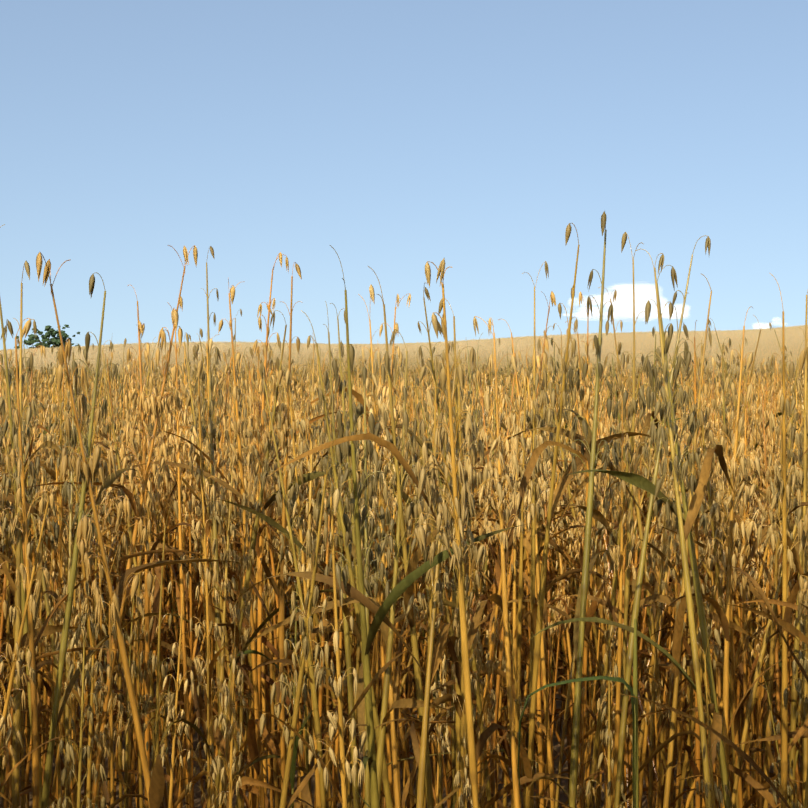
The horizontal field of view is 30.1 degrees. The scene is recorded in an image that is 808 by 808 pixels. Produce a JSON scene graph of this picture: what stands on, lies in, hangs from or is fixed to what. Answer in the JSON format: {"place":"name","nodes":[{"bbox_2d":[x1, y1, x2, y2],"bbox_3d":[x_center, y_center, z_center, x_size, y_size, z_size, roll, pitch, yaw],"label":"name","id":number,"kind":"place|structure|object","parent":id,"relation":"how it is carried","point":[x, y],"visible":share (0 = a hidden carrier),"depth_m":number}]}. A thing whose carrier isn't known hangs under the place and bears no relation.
{"place":"outdoors","nodes":[
{"label":"outdoors","id":0,"kind":"place"},
{"bbox_2d":[0,632,799,807],"bbox_3d":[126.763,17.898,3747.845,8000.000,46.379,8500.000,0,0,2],"label":"field ground","id":1,"kind":"structure","parent":0,"point":[563,797],"depth_m":3.77},
{"bbox_2d":[14,324,79,348],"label":"distant tree","id":2,"kind":"object","parent":1,"relation":"on","point":[33,338],"visible":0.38,"depth_m":170.83},
{"bbox_2d":[0,211,807,807],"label":"oat plants","id":3,"kind":"object","parent":1,"relation":"on","point":[780,533],"visible":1,"depth_m":1.58},
{"bbox_2d":[0,0,807,349],"label":"sky","id":4,"kind":"structure","parent":0,"point":[397,137]},
{"bbox_2d":[564,281,690,321],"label":"cloud","id":5,"kind":"structure","parent":0,"point":[626,297],"depth_m":4190.61},
{"bbox_2d":[753,317,786,329],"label":"cloud","id":6,"kind":"structure","parent":0,"point":[766,324],"depth_m":5171.28}
]}

